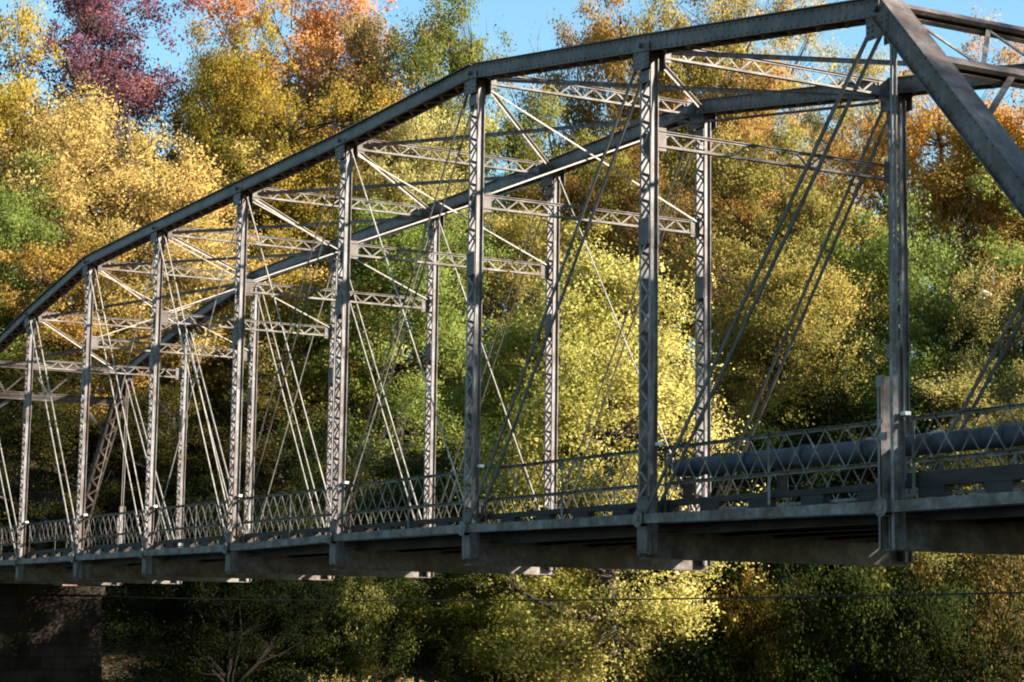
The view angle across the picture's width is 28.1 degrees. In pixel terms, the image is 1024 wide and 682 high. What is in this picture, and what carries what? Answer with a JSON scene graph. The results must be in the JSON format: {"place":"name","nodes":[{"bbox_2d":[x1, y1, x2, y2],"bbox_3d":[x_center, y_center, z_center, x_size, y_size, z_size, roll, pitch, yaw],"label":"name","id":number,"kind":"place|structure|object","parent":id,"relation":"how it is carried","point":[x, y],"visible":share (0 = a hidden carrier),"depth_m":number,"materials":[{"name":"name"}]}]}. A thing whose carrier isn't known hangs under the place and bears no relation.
{"place":"outdoors","nodes":[
{"label":"outdoors","id":0,"kind":"place"},
{"bbox_2d":[0,349,1022,681],"bbox_3d":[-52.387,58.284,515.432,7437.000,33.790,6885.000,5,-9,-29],"label":"ground","id":1,"kind":"structure","parent":0,"point":[422,673],"depth_m":84.60,"materials":[{"name":"green plant"}]},
{"bbox_2d":[0,0,70,252],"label":"autumn tree","id":2,"kind":"object","parent":1,"relation":"on","point":[7,119],"visible":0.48,"depth_m":105.62,"materials":[{"name":"yellow plant"}]},
{"bbox_2d":[0,146,73,423],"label":"green tree","id":3,"kind":"object","parent":1,"relation":"on","point":[10,220],"visible":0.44,"depth_m":95.03,"materials":[{"name":"green plant"}]},
{"bbox_2d":[0,584,104,681],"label":"stone pier","id":4,"kind":"structure","parent":1,"relation":"on","point":[49,633],"depth_m":75.73,"materials":[{"name":"stone"}]},
{"bbox_2d":[0,0,1023,584],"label":"truss bridge","id":5,"kind":"structure","parent":4,"relation":"on","point":[892,516],"depth_m":39.02,"materials":[{"name":"paint"}]},
{"bbox_2d":[91,592,1023,600],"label":"hanging cable","id":6,"kind":"object","parent":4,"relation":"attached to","point":[626,599],"visible":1,"depth_m":42.71,"materials":[{"name":"black metal"}]},
{"bbox_2d":[0,75,146,463],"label":"autumn tree","id":7,"kind":"object","parent":1,"relation":"on","point":[1,157],"visible":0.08,"depth_m":105.85,"materials":[{"name":"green plant"}]},
{"bbox_2d":[0,529,163,557],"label":"river shrub","id":8,"kind":"object","parent":1,"relation":"on","point":[60,542],"visible":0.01,"depth_m":90.50,"materials":[{"name":"green plant"}]},
{"bbox_2d":[0,334,195,584],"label":"autumn tree","id":9,"kind":"object","parent":1,"relation":"on","point":[11,438],"visible":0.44,"depth_m":88.77,"materials":[{"name":"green plant"}]},
{"bbox_2d":[20,536,195,619],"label":"river shrub","id":10,"kind":"object","parent":1,"relation":"on","point":[123,586],"visible":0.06,"depth_m":86.55,"materials":[{"name":"green plant"}]},
{"bbox_2d":[0,0,245,309],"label":"oak tree","id":11,"kind":"object","parent":1,"relation":"on","point":[86,14],"visible":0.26,"depth_m":115.27,"materials":[{"name":"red plant"}]},
{"bbox_2d":[0,227,258,533],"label":"autumn tree","id":12,"kind":"object","parent":1,"relation":"on","point":[72,330],"visible":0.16,"depth_m":93.31,"materials":[{"name":"yellow plant"}]},
{"bbox_2d":[0,66,305,494],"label":"autumn tree","id":13,"kind":"object","parent":1,"relation":"on","point":[76,144],"visible":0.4,"depth_m":101.55,"materials":[{"name":"yellow plant"}]},
{"bbox_2d":[44,380,293,596],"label":"autumn tree","id":14,"kind":"object","parent":1,"relation":"on","point":[166,445],"visible":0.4,"depth_m":89.80,"materials":[{"name":"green plant"}]},
{"bbox_2d":[46,197,328,500],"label":"autumn tree","id":15,"kind":"object","parent":1,"relation":"on","point":[189,283],"visible":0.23,"depth_m":94.70,"materials":[{"name":"yellow plant"}]},
{"bbox_2d":[45,580,362,662],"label":"river shrub","id":16,"kind":"object","parent":1,"relation":"on","point":[114,625],"visible":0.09,"depth_m":81.72,"materials":[{"name":"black plant"}]},
{"bbox_2d":[139,0,305,376],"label":"autumn tree","id":17,"kind":"object","parent":1,"relation":"on","point":[189,111],"visible":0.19,"depth_m":114.00,"materials":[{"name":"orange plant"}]},
{"bbox_2d":[131,503,316,544],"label":"river shrub","id":18,"kind":"object","parent":1,"relation":"on","point":[187,534],"visible":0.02,"depth_m":90.61,"materials":[{"name":"green plant"}]},
{"bbox_2d":[114,435,359,681],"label":"green tree","id":19,"kind":"object","parent":1,"relation":"on","point":[250,620],"visible":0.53,"depth_m":72.53,"materials":[{"name":"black plant"}]},
{"bbox_2d":[102,619,408,681],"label":"river shrub","id":20,"kind":"object","parent":1,"relation":"on","point":[256,673],"visible":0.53,"depth_m":78.83,"materials":[{"name":"green plant"}]},
{"bbox_2d":[148,579,428,667],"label":"river shrub","id":21,"kind":"object","parent":1,"relation":"on","point":[331,623],"visible":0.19,"depth_m":80.44,"materials":[{"name":"green plant"}]},
{"bbox_2d":[164,23,417,438],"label":"autumn tree","id":22,"kind":"object","parent":1,"relation":"on","point":[307,213],"visible":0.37,"depth_m":110.67,"materials":[{"name":"yellow plant"}]},
{"bbox_2d":[160,371,421,585],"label":"autumn tree","id":23,"kind":"object","parent":1,"relation":"on","point":[262,404],"visible":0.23,"depth_m":91.69,"materials":[{"name":"green plant"}]},
{"bbox_2d":[166,0,447,372],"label":"autumn tree","id":24,"kind":"object","parent":1,"relation":"on","point":[315,38],"visible":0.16,"depth_m":120.87,"materials":[{"name":"orange plant"}]},
{"bbox_2d":[178,213,460,493],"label":"autumn tree","id":25,"kind":"object","parent":1,"relation":"on","point":[274,317],"visible":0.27,"depth_m":94.07,"materials":[{"name":"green plant"}]},
{"bbox_2d":[307,671,357,681],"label":"tall grass","id":26,"kind":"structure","parent":1,"relation":"on","point":[335,677],"depth_m":78.57,"materials":[{"name":"plant"}]},
{"bbox_2d":[271,576,424,681],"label":"river shrub","id":27,"kind":"object","parent":1,"relation":"on","point":[362,635],"visible":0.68,"depth_m":80.72,"materials":[{"name":"green plant"}]},
{"bbox_2d":[271,0,444,272],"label":"autumn tree","id":28,"kind":"object","parent":1,"relation":"on","point":[367,37],"visible":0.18,"depth_m":118.35,"materials":[{"name":"plant"}]},
{"bbox_2d":[252,446,515,666],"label":"green tree","id":29,"kind":"object","parent":1,"relation":"on","point":[408,586],"visible":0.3,"depth_m":82.65,"materials":[{"name":"green plant"}]},
{"bbox_2d":[257,179,524,599],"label":"green tree","id":30,"kind":"object","parent":1,"relation":"on","point":[399,403],"visible":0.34,"depth_m":92.46,"materials":[{"name":"green plant"}]},
{"bbox_2d":[397,674,422,681],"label":"tall grass","id":31,"kind":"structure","parent":1,"relation":"on","point":[407,679],"depth_m":77.79,"materials":[{"name":"yellow plant"}]},
{"bbox_2d":[305,90,560,459],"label":"autumn tree","id":32,"kind":"object","parent":1,"relation":"on","point":[420,126],"visible":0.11,"depth_m":107.82,"materials":[{"name":"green plant"}]},
{"bbox_2d":[353,0,539,417],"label":"autumn tree","id":33,"kind":"object","parent":1,"relation":"on","point":[420,65],"visible":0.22,"depth_m":117.72,"materials":[{"name":"green plant"}]},
{"bbox_2d":[461,106,552,319],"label":"evergreen tree","id":34,"kind":"object","parent":1,"relation":"on","point":[513,151],"visible":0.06,"depth_m":117.98,"materials":[{"name":"green plant"}]},
{"bbox_2d":[395,574,626,681],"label":"river shrub","id":35,"kind":"object","parent":1,"relation":"on","point":[484,667],"visible":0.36,"depth_m":81.63,"materials":[{"name":"green plant"}]},
{"bbox_2d":[419,306,632,668],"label":"yellow tree","id":36,"kind":"object","parent":1,"relation":"on","point":[511,347],"visible":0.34,"depth_m":84.20,"materials":[{"name":"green plant"}]},
{"bbox_2d":[459,19,623,194],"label":"bare tree","id":37,"kind":"object","parent":1,"relation":"on","point":[538,87],"visible":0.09,"depth_m":127.28,"materials":[{"name":"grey plant"}]},
{"bbox_2d":[407,194,686,455],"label":"autumn tree","id":38,"kind":"object","parent":1,"relation":"on","point":[521,225],"visible":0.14,"depth_m":99.36,"materials":[{"name":"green plant"}]},
{"bbox_2d":[491,85,693,467],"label":"autumn tree","id":39,"kind":"object","parent":1,"relation":"on","point":[583,169],"visible":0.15,"depth_m":109.66,"materials":[{"name":"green plant"}]},
{"bbox_2d":[439,221,776,681],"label":"yellow tree","id":40,"kind":"object","parent":1,"relation":"on","point":[575,407],"visible":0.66,"depth_m":80.55,"materials":[{"name":"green plant"}]},
{"bbox_2d":[508,0,745,252],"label":"autumn tree","id":41,"kind":"object","parent":1,"relation":"on","point":[588,115],"visible":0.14,"depth_m":122.44,"materials":[{"name":"plant"}]},
{"bbox_2d":[512,108,745,502],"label":"autumn tree","id":42,"kind":"object","parent":1,"relation":"on","point":[632,204],"visible":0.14,"depth_m":106.21,"materials":[{"name":"yellow leaves"},{"name":"bark"}]},
{"bbox_2d":[580,508,770,586],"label":"river shrub","id":43,"kind":"object","parent":1,"relation":"on","point":[655,571],"visible":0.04,"depth_m":94.49,"materials":[{"name":"green plant"}]},
{"bbox_2d":[619,0,845,426],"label":"autumn tree","id":44,"kind":"object","parent":1,"relation":"on","point":[726,14],"visible":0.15,"depth_m":120.25,"materials":[{"name":"yellow plant"}]},
{"bbox_2d":[625,43,885,422],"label":"autumn tree","id":45,"kind":"object","parent":1,"relation":"on","point":[747,122],"visible":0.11,"depth_m":114.67,"materials":[{"name":"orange plant"}]},
{"bbox_2d":[669,410,875,662],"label":"green tree","id":46,"kind":"object","parent":1,"relation":"on","point":[775,441],"visible":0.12,"depth_m":85.22,"materials":[{"name":"green plant"}]},
{"bbox_2d":[659,109,889,500],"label":"autumn tree","id":47,"kind":"object","parent":1,"relation":"on","point":[802,225],"visible":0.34,"depth_m":99.55,"materials":[{"name":"yellow plant"}]},
{"bbox_2d":[686,228,888,622],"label":"autumn tree","id":48,"kind":"object","parent":1,"relation":"on","point":[773,319],"visible":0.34,"depth_m":90.04,"materials":[{"name":"yellow plant"}]},
{"bbox_2d":[588,552,1004,681],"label":"river shrub","id":49,"kind":"object","parent":1,"relation":"on","point":[856,615],"visible":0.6,"depth_m":79.59,"materials":[{"name":"green plant"}]},
{"bbox_2d":[688,563,916,681],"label":"river shrub","id":50,"kind":"object","parent":1,"relation":"on","point":[759,654],"visible":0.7,"depth_m":81.14,"materials":[{"name":"green plant"}]},
{"bbox_2d":[717,319,954,642],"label":"green tree","id":51,"kind":"object","parent":1,"relation":"on","point":[854,410],"visible":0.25,"depth_m":86.81,"materials":[{"name":"green plant"}]},
{"bbox_2d":[776,38,930,264],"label":"autumn tree","id":52,"kind":"object","parent":1,"relation":"on","point":[817,128],"visible":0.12,"depth_m":123.69,"materials":[{"name":"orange plant"}]},
{"bbox_2d":[767,153,1023,558],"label":"green tree","id":53,"kind":"object","parent":1,"relation":"on","point":[932,329],"visible":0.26,"depth_m":94.35,"materials":[{"name":"green plant"}]},
{"bbox_2d":[798,555,1023,681],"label":"river shrub","id":54,"kind":"object","parent":1,"relation":"on","point":[914,659],"visible":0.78,"depth_m":77.71,"materials":[{"name":"green plant"}]},
{"bbox_2d":[812,2,1023,367],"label":"autumn tree","id":55,"kind":"object","parent":1,"relation":"on","point":[919,132],"visible":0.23,"depth_m":110.77,"materials":[{"name":"orange plant"}]},
{"bbox_2d":[828,362,1023,674],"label":"autumn tree","id":56,"kind":"object","parent":1,"relation":"on","point":[957,393],"visible":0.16,"depth_m":85.15,"materials":[{"name":"yellow plant"}]},
{"bbox_2d":[838,484,1023,681],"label":"river shrub","id":57,"kind":"object","parent":1,"relation":"on","point":[1012,652],"visible":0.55,"depth_m":79.20,"materials":[{"name":"green plant"}]},
{"bbox_2d":[908,95,1023,341],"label":"autumn tree","id":58,"kind":"object","parent":1,"relation":"on","point":[1011,221],"visible":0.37,"depth_m":107.79,"materials":[{"name":"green plant"}]},
{"bbox_2d":[920,238,1023,610],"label":"autumn tree","id":59,"kind":"object","parent":1,"relation":"on","point":[1015,384],"visible":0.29,"depth_m":90.51,"materials":[{"name":"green plant"}]},
{"bbox_2d":[946,264,1004,613],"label":"dead tree","id":60,"kind":"object","parent":1,"relation":"on","point":[983,292],"visible":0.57,"depth_m":91.48,"materials":[{"name":"brown plant"}]},
{"bbox_2d":[0,0,1023,366],"label":"sky","id":61,"kind":"structure","parent":0,"point":[517,13],"materials":[{"name":"blue"}]}
]}

